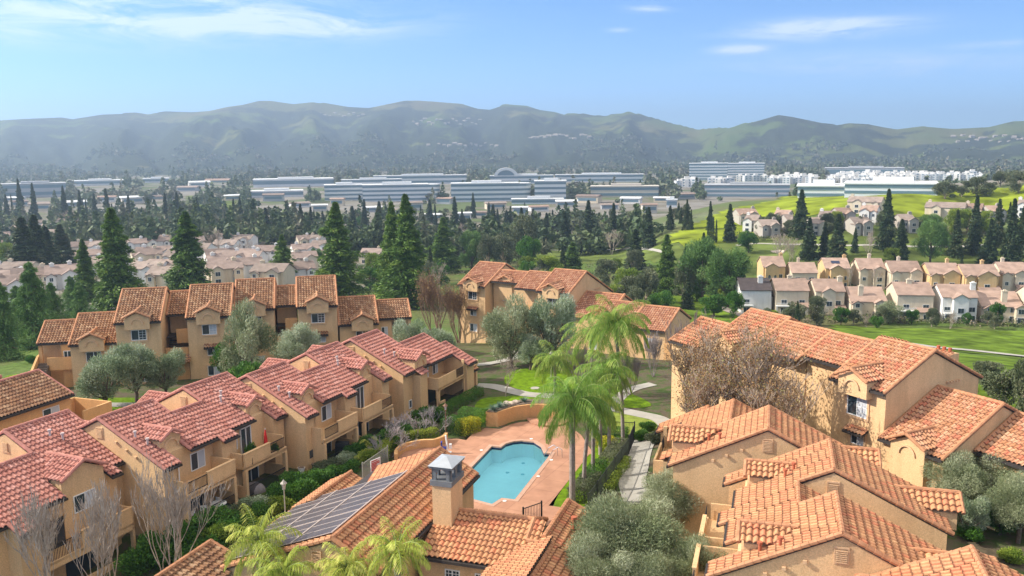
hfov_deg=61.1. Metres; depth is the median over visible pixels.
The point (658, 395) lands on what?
ground
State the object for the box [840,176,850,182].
townhouse
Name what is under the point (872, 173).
townhouse
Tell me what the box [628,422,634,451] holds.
iron fence
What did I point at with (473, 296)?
window
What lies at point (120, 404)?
path
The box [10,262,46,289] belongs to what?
valley house
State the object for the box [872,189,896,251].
conifer tree
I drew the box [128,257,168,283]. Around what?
valley house
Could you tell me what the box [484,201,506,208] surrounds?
valley building
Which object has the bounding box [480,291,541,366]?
olive tree
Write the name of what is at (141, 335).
window
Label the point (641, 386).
path
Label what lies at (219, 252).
valley house
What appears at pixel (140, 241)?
valley house
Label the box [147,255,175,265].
valley house
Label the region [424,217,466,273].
conifer tree
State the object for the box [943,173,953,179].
townhouse
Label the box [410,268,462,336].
winter tree
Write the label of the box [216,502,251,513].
shrub
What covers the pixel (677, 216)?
conifer tree
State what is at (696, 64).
sky
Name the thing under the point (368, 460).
iron fence
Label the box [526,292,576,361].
olive tree
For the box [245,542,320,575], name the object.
palm tree
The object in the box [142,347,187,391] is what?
olive tree
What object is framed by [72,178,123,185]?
office building
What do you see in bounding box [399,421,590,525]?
pool deck
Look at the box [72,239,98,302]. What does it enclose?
conifer tree
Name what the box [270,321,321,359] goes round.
olive tree
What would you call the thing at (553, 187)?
office building
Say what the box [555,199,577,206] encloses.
valley building
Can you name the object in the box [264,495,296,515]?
shrub
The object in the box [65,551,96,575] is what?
patio door
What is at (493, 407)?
agave
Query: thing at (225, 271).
valley house
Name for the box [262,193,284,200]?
valley building
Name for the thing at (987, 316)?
broadleaf tree
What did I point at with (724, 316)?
green slope
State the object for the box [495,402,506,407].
agave
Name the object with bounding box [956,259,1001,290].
suburban house
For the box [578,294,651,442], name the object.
palm tree
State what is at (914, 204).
meadow
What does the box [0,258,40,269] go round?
valley house
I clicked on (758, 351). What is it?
winter tree
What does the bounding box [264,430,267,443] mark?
parasol
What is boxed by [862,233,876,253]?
bare tree
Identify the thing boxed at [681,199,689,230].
conifer tree
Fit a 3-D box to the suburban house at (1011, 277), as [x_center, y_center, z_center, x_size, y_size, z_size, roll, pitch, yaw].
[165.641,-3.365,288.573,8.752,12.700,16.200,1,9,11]
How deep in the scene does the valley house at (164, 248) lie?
357.19 m
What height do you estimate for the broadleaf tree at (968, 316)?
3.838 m
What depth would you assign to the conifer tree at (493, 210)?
624.52 m
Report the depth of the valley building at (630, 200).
920.14 m
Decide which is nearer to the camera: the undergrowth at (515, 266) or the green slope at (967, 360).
the green slope at (967, 360)
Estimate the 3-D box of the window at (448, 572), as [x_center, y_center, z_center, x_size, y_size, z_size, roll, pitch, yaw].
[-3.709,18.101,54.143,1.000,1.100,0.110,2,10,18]
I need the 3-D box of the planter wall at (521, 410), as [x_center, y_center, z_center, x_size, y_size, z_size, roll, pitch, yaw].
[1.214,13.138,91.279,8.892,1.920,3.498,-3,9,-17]
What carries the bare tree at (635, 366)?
on the lawn at (634, 401)
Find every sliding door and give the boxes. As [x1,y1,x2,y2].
[239,425,251,453]
[355,385,364,407]
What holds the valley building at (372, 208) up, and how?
on the ground at (658, 395)
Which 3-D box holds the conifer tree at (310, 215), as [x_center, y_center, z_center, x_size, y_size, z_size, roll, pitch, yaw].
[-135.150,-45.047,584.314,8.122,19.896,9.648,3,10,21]
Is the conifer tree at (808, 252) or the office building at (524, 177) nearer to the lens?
the conifer tree at (808, 252)
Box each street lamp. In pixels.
[280,479,286,511]
[443,403,447,432]
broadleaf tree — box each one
[0,242,12,261]
[209,343,241,372]
[225,360,261,377]
[235,213,254,223]
[250,209,258,223]
[311,247,322,264]
[356,216,368,225]
[356,266,382,289]
[364,252,380,268]
[419,259,433,275]
[430,262,449,286]
[476,232,502,261]
[493,234,513,263]
[501,253,513,263]
[510,212,538,260]
[516,235,541,262]
[517,255,535,268]
[518,260,535,270]
[527,255,564,270]
[536,258,550,270]
[593,258,617,285]
[609,283,628,294]
[610,284,624,292]
[612,258,622,267]
[614,267,638,289]
[618,275,634,288]
[625,249,642,269]
[627,285,644,301]
[634,266,659,301]
[648,290,675,305]
[673,265,695,300]
[676,236,730,298]
[677,206,685,218]
[698,293,727,315]
[703,245,753,306]
[724,290,745,317]
[737,231,758,252]
[764,212,780,221]
[781,301,806,319]
[784,220,794,230]
[808,295,827,324]
[820,212,834,230]
[827,222,833,230]
[830,211,844,225]
[832,306,850,324]
[847,309,862,324]
[869,315,884,327]
[874,305,891,324]
[876,210,893,226]
[883,247,904,260]
[906,309,919,323]
[911,217,952,261]
[925,307,940,326]
[931,182,958,198]
[943,207,964,232]
[957,185,968,196]
[960,176,996,195]
[960,208,981,232]
[962,312,972,324]
[972,360,1005,384]
[977,504,1016,534]
[978,368,1023,405]
[979,311,994,324]
[981,210,994,230]
[981,220,988,232]
[983,218,997,229]
[988,315,1000,328]
[989,302,1006,321]
[992,171,1010,186]
[1005,170,1023,192]
[1011,357,1023,411]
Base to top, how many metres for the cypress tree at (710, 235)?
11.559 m
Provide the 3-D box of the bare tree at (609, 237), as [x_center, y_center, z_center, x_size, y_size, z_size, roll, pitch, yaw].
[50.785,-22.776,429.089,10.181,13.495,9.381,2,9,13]
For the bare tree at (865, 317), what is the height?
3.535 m
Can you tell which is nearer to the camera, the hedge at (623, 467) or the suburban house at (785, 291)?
the hedge at (623, 467)
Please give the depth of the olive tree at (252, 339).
99.43 m
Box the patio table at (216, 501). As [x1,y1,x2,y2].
[211,500,226,506]
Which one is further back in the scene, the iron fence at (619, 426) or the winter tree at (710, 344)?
the iron fence at (619, 426)
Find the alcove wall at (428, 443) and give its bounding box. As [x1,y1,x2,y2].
[394,433,447,459]
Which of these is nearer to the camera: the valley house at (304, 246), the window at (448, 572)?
the window at (448, 572)
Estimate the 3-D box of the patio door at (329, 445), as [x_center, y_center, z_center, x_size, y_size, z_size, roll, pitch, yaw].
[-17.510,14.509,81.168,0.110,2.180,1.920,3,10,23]
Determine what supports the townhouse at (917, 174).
on the ground at (658, 395)
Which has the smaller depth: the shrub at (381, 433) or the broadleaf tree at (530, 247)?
the shrub at (381, 433)
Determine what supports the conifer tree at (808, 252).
on the ground at (658, 395)
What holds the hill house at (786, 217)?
on the ground at (658, 395)
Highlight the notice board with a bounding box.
[370,457,380,471]
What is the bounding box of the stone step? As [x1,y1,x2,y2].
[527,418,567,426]
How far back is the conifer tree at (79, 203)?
719.97 m
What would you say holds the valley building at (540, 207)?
on the ground at (658, 395)
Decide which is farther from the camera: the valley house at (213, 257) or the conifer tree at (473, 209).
the conifer tree at (473, 209)
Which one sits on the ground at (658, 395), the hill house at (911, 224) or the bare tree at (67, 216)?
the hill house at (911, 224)
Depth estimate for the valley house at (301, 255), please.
339.53 m
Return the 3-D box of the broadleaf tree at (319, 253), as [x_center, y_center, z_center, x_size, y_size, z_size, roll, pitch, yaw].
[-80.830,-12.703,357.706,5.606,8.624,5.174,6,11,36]
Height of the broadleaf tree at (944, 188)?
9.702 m
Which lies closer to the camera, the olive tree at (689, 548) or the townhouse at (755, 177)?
the olive tree at (689, 548)
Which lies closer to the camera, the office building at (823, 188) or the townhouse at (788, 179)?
the office building at (823, 188)
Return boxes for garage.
[154,539,231,575]
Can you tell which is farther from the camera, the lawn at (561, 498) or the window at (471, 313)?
the window at (471, 313)
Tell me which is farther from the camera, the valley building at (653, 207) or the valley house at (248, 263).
the valley building at (653, 207)
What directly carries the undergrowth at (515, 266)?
on the ground at (658, 395)
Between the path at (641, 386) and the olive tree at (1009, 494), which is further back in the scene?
the path at (641, 386)
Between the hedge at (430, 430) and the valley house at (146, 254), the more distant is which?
the valley house at (146, 254)
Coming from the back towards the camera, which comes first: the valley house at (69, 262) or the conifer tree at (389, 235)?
the valley house at (69, 262)
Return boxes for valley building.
[6,196,25,200]
[9,200,28,206]
[28,202,53,210]
[66,200,86,205]
[97,195,116,201]
[119,195,143,203]
[152,195,162,199]
[176,186,200,191]
[188,180,209,185]
[204,178,229,182]
[223,194,239,200]
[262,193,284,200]
[289,201,310,207]
[311,204,327,210]
[329,198,345,205]
[366,205,382,211]
[399,201,423,209]
[424,213,442,219]
[435,197,452,203]
[457,212,471,218]
[475,211,486,216]
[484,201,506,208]
[512,206,528,215]
[528,205,549,210]
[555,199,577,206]
[575,194,602,202]
[600,203,618,208]
[619,196,642,203]
[640,203,657,212]
[653,196,669,201]
[676,192,695,199]
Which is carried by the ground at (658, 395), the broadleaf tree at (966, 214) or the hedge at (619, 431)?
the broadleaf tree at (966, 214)
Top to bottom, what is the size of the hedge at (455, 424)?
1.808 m
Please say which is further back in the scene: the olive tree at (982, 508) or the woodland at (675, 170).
the woodland at (675, 170)
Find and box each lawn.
[97,398,139,402]
[474,396,548,424]
[504,367,589,392]
[554,434,620,506]
[604,387,650,407]
[611,412,656,432]
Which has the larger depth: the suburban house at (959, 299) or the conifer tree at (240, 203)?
the conifer tree at (240, 203)
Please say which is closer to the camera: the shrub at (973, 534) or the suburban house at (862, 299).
the shrub at (973, 534)
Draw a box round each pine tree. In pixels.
[0,282,31,361]
[8,285,31,333]
[11,261,61,350]
[37,282,74,326]
[60,276,75,317]
[69,283,97,318]
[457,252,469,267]
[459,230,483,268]
[692,285,705,298]
[919,213,943,226]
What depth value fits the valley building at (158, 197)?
1085.75 m
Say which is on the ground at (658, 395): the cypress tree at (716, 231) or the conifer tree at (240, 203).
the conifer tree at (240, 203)
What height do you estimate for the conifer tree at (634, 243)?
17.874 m
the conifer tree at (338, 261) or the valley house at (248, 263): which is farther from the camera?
the valley house at (248, 263)
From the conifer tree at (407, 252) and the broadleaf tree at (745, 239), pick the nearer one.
the conifer tree at (407, 252)
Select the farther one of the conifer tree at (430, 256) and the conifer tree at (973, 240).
the conifer tree at (973, 240)
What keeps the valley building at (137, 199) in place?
on the ground at (658, 395)
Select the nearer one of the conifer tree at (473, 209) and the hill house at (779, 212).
the hill house at (779, 212)
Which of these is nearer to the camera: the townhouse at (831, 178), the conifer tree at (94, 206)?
the conifer tree at (94, 206)
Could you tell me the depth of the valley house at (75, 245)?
412.83 m
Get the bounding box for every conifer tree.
[3,194,10,214]
[4,217,45,262]
[15,179,25,211]
[27,214,58,264]
[28,183,40,218]
[42,226,62,264]
[52,224,77,263]
[59,186,67,215]
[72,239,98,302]
[76,190,81,213]
[89,207,149,311]
[91,193,98,212]
[102,188,110,212]
[125,194,131,210]
[159,211,213,289]
[162,192,168,213]
[174,192,179,209]
[238,197,243,213]
[263,208,272,224]
[267,234,298,272]
[296,204,303,219]
[308,206,312,222]
[311,201,373,295]
[349,206,358,229]
[360,199,368,226]
[372,201,399,298]
[373,193,445,309]
[377,201,384,218]
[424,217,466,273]
[424,238,428,260]
[425,199,434,222]
[427,247,434,278]
[432,211,437,226]
[450,197,459,226]
[459,209,464,226]
[470,193,476,218]
[489,204,499,222]
[503,210,510,222]
[543,213,551,230]
[556,211,570,243]
[559,242,582,269]
[559,245,566,268]
[580,200,596,233]
[609,203,616,233]
[622,229,646,270]
[639,207,657,248]
[653,234,684,292]
[664,205,676,229]
[674,203,679,219]
[678,208,682,223]
[680,274,695,309]
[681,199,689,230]
[687,209,693,229]
[705,201,712,228]
[722,204,737,242]
[788,189,809,239]
[794,301,800,320]
[795,217,819,261]
[817,222,829,257]
[824,214,849,261]
[850,228,858,252]
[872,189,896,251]
[889,219,910,260]
[945,210,963,259]
[962,195,983,255]
[974,218,999,263]
[994,199,1005,248]
[997,198,1023,261]
[1005,202,1011,221]
[1018,206,1023,255]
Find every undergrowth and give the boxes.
[58,242,358,297]
[351,220,1004,294]
[585,262,1023,327]
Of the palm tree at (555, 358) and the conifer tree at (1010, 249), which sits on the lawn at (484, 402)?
the palm tree at (555, 358)
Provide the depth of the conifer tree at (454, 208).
627.97 m
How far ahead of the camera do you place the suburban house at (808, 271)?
299.29 m
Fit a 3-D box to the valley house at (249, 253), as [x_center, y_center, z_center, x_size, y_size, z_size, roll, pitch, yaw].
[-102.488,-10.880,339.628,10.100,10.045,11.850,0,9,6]
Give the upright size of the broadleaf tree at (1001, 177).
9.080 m
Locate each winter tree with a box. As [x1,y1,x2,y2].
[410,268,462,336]
[435,280,467,342]
[660,334,721,411]
[665,349,744,414]
[670,316,760,404]
[699,308,816,406]
[732,360,832,421]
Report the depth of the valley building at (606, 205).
835.92 m
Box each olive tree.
[74,346,134,400]
[112,341,162,401]
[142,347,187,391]
[217,297,277,373]
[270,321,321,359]
[392,318,433,341]
[431,328,457,347]
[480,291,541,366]
[516,332,548,369]
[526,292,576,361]
[562,528,642,575]
[567,488,698,574]
[620,544,690,575]
[637,466,704,527]
[670,531,727,575]
[874,300,904,322]
[920,449,997,504]
[957,494,991,539]
[968,452,1022,488]
[983,470,1023,543]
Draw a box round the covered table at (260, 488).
[249,481,265,494]
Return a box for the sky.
[0,0,1023,129]
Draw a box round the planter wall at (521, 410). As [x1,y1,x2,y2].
[486,399,558,426]
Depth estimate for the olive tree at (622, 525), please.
53.44 m
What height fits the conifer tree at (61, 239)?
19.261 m
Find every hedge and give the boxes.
[375,426,439,459]
[439,385,484,414]
[439,414,468,435]
[453,415,481,436]
[457,406,488,429]
[566,469,601,503]
[578,458,607,483]
[595,435,616,450]
[598,426,628,439]
[598,437,627,467]
[602,470,621,492]
[612,461,629,473]
[619,455,631,463]
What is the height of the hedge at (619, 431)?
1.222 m
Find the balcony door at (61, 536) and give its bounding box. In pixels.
[41,516,65,550]
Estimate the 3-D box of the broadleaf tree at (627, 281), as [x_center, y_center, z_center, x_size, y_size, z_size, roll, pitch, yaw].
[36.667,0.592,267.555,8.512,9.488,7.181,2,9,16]
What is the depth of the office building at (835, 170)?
1693.41 m
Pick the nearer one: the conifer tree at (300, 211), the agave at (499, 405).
the agave at (499, 405)
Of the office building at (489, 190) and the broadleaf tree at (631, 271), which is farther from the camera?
the office building at (489, 190)
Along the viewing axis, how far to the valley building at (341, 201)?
936.20 m
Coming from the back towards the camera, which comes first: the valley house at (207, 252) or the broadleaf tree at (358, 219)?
the broadleaf tree at (358, 219)
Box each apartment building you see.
[0,369,111,430]
[30,275,411,388]
[457,261,691,360]
[668,307,1023,527]
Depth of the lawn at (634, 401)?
96.73 m
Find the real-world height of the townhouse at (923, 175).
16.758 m
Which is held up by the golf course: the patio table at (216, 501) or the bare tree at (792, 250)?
the bare tree at (792, 250)
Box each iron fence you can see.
[362,445,388,477]
[522,500,541,515]
[587,437,629,507]
[603,421,634,434]
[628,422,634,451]
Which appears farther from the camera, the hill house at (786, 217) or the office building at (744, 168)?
the office building at (744, 168)
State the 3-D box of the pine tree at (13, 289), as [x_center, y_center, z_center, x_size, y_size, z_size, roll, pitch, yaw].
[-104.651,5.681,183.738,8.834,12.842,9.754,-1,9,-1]
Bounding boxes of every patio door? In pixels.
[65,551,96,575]
[191,493,205,510]
[243,466,258,481]
[322,441,331,452]
[358,421,368,435]
[428,389,435,402]
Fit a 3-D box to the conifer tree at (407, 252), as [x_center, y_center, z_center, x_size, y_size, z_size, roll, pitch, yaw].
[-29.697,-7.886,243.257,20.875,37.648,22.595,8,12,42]
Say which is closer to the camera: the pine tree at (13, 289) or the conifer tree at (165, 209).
the pine tree at (13, 289)
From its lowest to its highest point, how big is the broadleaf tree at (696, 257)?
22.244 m
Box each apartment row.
[0,329,479,575]
[653,398,1023,575]
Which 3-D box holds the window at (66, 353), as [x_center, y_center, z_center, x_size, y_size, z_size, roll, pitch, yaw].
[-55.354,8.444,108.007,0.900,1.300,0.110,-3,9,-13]
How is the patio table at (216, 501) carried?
on the ground at (658, 395)
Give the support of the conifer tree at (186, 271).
on the suburb ground at (260, 243)
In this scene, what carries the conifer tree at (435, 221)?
on the ground at (658, 395)
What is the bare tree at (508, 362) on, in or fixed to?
on the lawn at (484, 402)
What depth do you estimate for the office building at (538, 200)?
940.41 m
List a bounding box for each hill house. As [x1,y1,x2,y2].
[732,206,758,224]
[742,212,761,231]
[753,217,780,237]
[774,207,793,215]
[779,212,793,230]
[807,214,827,235]
[817,208,832,216]
[830,205,855,223]
[843,214,874,235]
[847,194,884,213]
[858,202,880,224]
[893,211,919,232]
[924,199,967,220]
[966,201,983,213]
[982,203,1007,221]
[1017,197,1023,217]
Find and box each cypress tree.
[709,218,712,241]
[711,216,714,242]
[715,220,717,242]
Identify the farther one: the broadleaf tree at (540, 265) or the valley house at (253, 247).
the valley house at (253, 247)
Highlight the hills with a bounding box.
[0,101,1023,177]
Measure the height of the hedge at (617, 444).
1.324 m
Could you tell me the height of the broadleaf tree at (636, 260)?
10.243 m
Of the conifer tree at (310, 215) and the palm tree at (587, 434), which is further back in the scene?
the conifer tree at (310, 215)
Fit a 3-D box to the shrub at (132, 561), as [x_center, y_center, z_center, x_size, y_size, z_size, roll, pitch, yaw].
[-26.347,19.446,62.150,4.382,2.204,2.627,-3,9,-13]
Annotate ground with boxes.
[0,167,1023,575]
[0,241,374,323]
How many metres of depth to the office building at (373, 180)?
1432.79 m
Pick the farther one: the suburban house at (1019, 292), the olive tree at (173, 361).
the suburban house at (1019, 292)
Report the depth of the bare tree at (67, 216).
609.99 m
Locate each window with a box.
[42,405,59,415]
[63,351,70,356]
[73,488,95,513]
[84,351,102,363]
[129,329,148,341]
[190,448,205,471]
[200,324,218,336]
[206,349,217,356]
[206,365,220,376]
[310,313,326,324]
[315,336,327,343]
[321,403,331,421]
[354,330,370,335]
[381,327,387,334]
[432,364,437,374]
[445,568,459,575]
[467,291,477,300]
[469,309,477,316]
[469,322,478,332]
[546,298,558,306]
[844,394,869,422]
[848,434,866,446]
[969,307,975,311]
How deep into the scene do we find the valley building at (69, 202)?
970.69 m
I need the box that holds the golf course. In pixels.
[536,231,1023,277]
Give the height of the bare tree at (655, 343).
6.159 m
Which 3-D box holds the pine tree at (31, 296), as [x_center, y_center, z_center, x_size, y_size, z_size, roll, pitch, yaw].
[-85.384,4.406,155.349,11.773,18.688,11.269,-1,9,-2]
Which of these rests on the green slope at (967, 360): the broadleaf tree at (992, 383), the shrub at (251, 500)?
the broadleaf tree at (992, 383)
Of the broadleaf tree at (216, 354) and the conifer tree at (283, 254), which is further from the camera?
the conifer tree at (283, 254)
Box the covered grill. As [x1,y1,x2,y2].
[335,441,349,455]
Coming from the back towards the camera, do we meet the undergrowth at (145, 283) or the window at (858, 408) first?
the undergrowth at (145, 283)
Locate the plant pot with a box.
[298,466,304,471]
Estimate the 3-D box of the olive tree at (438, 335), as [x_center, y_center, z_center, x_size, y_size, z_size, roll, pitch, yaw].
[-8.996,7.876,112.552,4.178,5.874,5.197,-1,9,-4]
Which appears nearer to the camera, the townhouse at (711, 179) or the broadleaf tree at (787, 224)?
the broadleaf tree at (787, 224)
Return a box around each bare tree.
[3,484,66,575]
[58,211,78,220]
[63,478,122,575]
[128,452,231,570]
[202,229,224,247]
[236,239,257,247]
[368,425,419,457]
[382,409,429,442]
[418,404,455,433]
[431,262,447,289]
[500,355,520,396]
[567,347,588,383]
[604,230,623,254]
[620,353,642,394]
[644,332,662,376]
[661,309,715,350]
[771,233,796,255]
[783,241,802,261]
[846,266,853,285]
[859,315,869,326]
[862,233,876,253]
[870,267,884,286]
[948,311,958,328]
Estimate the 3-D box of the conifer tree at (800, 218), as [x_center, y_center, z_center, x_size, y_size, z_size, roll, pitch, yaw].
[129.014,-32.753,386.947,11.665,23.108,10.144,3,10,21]
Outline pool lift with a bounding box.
[441,435,451,452]
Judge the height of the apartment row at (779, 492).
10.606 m
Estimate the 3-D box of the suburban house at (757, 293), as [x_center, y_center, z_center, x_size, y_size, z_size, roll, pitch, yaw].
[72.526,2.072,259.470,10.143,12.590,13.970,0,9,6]
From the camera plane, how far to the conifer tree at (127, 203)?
723.54 m
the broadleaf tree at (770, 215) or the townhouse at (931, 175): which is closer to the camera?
the broadleaf tree at (770, 215)
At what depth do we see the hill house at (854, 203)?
408.25 m
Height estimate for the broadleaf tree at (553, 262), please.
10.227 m
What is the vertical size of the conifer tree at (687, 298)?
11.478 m
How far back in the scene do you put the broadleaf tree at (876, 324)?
226.49 m
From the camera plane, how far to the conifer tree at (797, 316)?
223.79 m
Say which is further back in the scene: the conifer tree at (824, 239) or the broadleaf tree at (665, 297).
the conifer tree at (824, 239)
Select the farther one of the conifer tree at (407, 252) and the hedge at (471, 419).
the conifer tree at (407, 252)
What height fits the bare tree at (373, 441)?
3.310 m
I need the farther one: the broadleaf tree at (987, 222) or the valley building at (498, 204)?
the valley building at (498, 204)
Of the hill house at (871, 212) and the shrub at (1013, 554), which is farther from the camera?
the hill house at (871, 212)
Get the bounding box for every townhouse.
[674,179,680,184]
[681,176,689,186]
[689,177,698,186]
[707,176,715,182]
[715,176,724,182]
[725,176,734,182]
[736,174,741,180]
[742,174,751,181]
[752,174,759,180]
[760,174,767,180]
[767,176,775,182]
[776,176,782,182]
[781,172,790,177]
[782,176,792,183]
[790,172,799,176]
[794,176,801,182]
[797,173,807,182]
[805,175,812,182]
[809,174,819,182]
[826,176,835,182]
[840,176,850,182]
[848,172,860,176]
[858,173,866,178]
[866,172,878,176]
[900,172,909,176]
[911,171,919,179]
[920,172,929,179]
[927,172,935,180]
[935,172,943,180]
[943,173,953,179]
[951,171,961,179]
[967,173,975,180]
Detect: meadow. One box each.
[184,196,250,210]
[669,185,1023,247]
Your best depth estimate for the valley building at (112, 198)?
1052.87 m
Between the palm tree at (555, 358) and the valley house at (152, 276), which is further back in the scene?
the valley house at (152, 276)
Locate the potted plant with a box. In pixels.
[244,442,256,452]
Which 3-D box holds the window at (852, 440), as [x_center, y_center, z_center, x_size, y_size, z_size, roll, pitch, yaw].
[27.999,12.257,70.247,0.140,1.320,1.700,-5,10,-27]
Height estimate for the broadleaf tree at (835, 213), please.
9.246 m
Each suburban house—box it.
[735,275,773,312]
[756,252,785,279]
[770,274,809,314]
[785,257,817,282]
[808,275,845,315]
[817,254,850,286]
[844,284,887,316]
[850,253,885,289]
[884,256,923,288]
[885,278,934,320]
[920,258,961,286]
[932,281,978,322]
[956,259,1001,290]
[976,289,1023,323]
[993,257,1023,290]
[1015,286,1023,305]
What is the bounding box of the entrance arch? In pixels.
[494,168,517,176]
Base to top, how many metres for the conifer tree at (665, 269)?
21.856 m
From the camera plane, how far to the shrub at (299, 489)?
69.77 m
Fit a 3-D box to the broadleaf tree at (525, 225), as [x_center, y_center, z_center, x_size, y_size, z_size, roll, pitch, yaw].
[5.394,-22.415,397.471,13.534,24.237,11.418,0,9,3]
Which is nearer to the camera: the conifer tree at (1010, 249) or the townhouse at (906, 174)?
the conifer tree at (1010, 249)
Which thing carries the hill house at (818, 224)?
on the ground at (658, 395)
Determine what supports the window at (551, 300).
in the apartment building at (491, 286)
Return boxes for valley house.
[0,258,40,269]
[0,266,22,274]
[0,274,23,301]
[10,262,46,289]
[44,262,77,289]
[45,260,76,265]
[70,239,102,255]
[74,246,101,259]
[87,239,101,248]
[91,253,129,276]
[126,236,147,253]
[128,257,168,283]
[130,245,162,260]
[135,244,171,254]
[144,262,173,288]
[147,234,169,245]
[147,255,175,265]
[161,246,200,259]
[193,235,204,242]
[201,243,216,258]
[203,245,233,260]
[205,252,235,260]
[205,256,243,282]
[213,237,242,248]
[215,247,238,254]
[227,253,262,278]
[230,232,258,247]
[234,245,260,249]
[236,247,267,262]
[249,259,295,284]
[256,242,278,260]
[289,241,319,251]
[291,249,318,269]
[291,257,316,283]
[294,232,316,243]
[305,233,325,242]
[311,238,327,249]
[359,245,383,262]
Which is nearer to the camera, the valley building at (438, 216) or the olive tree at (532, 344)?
the olive tree at (532, 344)
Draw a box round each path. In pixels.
[112,402,136,406]
[477,351,517,365]
[477,383,668,424]
[609,247,661,252]
[612,382,655,403]
[619,440,653,504]
[722,307,742,315]
[738,243,981,246]
[914,343,1023,355]
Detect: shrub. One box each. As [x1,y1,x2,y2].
[25,355,35,362]
[113,542,174,575]
[135,530,174,568]
[161,519,202,547]
[170,541,189,562]
[173,539,226,561]
[187,503,240,533]
[191,533,230,547]
[200,521,236,545]
[211,510,248,524]
[215,513,258,536]
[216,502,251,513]
[236,493,277,512]
[245,500,269,521]
[264,481,287,496]
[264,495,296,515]
[278,471,312,492]
[279,477,319,501]
[306,467,334,488]
[312,456,342,470]
[324,464,346,481]
[335,450,356,464]
[342,458,360,472]
[344,442,367,457]
[357,449,380,464]
[358,433,378,446]
[377,427,401,450]
[396,423,415,440]
[408,405,435,419]
[409,418,427,434]
[413,414,436,426]
[422,406,447,421]
[634,429,648,440]
[639,421,657,429]
[644,431,660,443]
[955,523,984,541]
[996,546,1023,564]
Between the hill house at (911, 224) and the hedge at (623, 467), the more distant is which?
the hill house at (911, 224)
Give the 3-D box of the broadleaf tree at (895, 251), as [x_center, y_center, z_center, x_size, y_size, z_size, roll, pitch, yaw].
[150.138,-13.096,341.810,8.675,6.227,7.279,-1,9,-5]
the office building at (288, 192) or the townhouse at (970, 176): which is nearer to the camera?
the office building at (288, 192)
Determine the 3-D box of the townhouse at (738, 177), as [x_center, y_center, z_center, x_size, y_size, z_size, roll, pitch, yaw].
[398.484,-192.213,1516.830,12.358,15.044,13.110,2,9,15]
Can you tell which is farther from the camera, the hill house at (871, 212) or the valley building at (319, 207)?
the valley building at (319, 207)
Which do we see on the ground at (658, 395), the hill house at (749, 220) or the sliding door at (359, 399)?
the hill house at (749, 220)
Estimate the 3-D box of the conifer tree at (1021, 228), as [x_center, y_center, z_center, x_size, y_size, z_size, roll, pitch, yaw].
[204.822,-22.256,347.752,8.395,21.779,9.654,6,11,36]
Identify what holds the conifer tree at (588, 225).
on the golf course
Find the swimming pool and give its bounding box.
[469,439,554,506]
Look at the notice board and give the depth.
74.13 m
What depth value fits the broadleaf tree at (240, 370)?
94.54 m
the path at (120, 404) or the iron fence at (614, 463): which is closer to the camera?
the iron fence at (614, 463)
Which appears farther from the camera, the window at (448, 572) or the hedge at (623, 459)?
the hedge at (623, 459)
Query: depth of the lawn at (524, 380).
106.83 m
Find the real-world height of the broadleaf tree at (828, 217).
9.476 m
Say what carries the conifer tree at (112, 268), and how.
on the suburb ground at (260, 243)
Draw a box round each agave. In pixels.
[486,404,498,409]
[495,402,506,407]
[518,396,529,402]
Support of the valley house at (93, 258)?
on the suburb ground at (260, 243)
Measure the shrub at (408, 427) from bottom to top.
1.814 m
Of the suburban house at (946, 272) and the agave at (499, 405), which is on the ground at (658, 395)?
the suburban house at (946, 272)
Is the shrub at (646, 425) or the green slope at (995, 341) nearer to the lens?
the shrub at (646, 425)
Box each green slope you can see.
[652,291,738,322]
[828,324,1023,354]
[959,353,1022,408]
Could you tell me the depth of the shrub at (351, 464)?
76.12 m
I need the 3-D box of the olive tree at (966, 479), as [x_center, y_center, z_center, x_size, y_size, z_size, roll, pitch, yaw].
[32.193,14.420,62.696,5.124,5.540,4.702,-8,12,-39]
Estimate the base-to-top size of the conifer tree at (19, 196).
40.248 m
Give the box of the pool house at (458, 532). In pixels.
[220,446,590,575]
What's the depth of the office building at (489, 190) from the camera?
991.92 m
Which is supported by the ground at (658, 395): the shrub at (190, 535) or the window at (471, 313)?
the shrub at (190, 535)
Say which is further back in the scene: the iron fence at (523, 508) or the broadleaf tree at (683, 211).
the broadleaf tree at (683, 211)
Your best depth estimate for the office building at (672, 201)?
855.44 m
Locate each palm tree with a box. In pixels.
[223,502,301,575]
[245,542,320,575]
[314,540,377,575]
[364,516,431,575]
[530,368,613,501]
[531,340,578,398]
[558,374,624,490]
[559,313,623,383]
[563,378,623,469]
[574,352,626,454]
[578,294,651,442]
[581,349,637,454]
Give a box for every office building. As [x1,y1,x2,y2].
[1,181,65,196]
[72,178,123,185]
[143,177,168,182]
[251,188,303,197]
[253,176,333,187]
[324,182,362,200]
[341,177,401,183]
[362,181,439,201]
[373,173,466,183]
[450,180,530,201]
[490,173,552,183]
[511,196,563,203]
[534,178,566,199]
[555,172,643,181]
[590,183,658,197]
[666,196,677,206]
[689,161,727,179]
[704,182,789,196]
[728,162,764,177]
[796,180,844,197]
[824,166,904,175]
[843,177,938,197]
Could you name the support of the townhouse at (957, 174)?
on the ground at (658, 395)
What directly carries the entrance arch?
on the office building at (524, 177)
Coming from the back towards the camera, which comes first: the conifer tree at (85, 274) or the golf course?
the golf course
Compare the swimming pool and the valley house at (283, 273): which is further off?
the valley house at (283, 273)
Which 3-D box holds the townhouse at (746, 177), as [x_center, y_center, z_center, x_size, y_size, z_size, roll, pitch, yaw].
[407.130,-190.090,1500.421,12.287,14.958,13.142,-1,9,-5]
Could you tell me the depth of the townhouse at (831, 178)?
1333.53 m
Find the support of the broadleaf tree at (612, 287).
on the ground at (658, 395)
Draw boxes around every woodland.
[0,131,1023,174]
[0,155,1023,204]
[0,174,987,257]
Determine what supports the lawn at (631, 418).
on the ground at (658, 395)

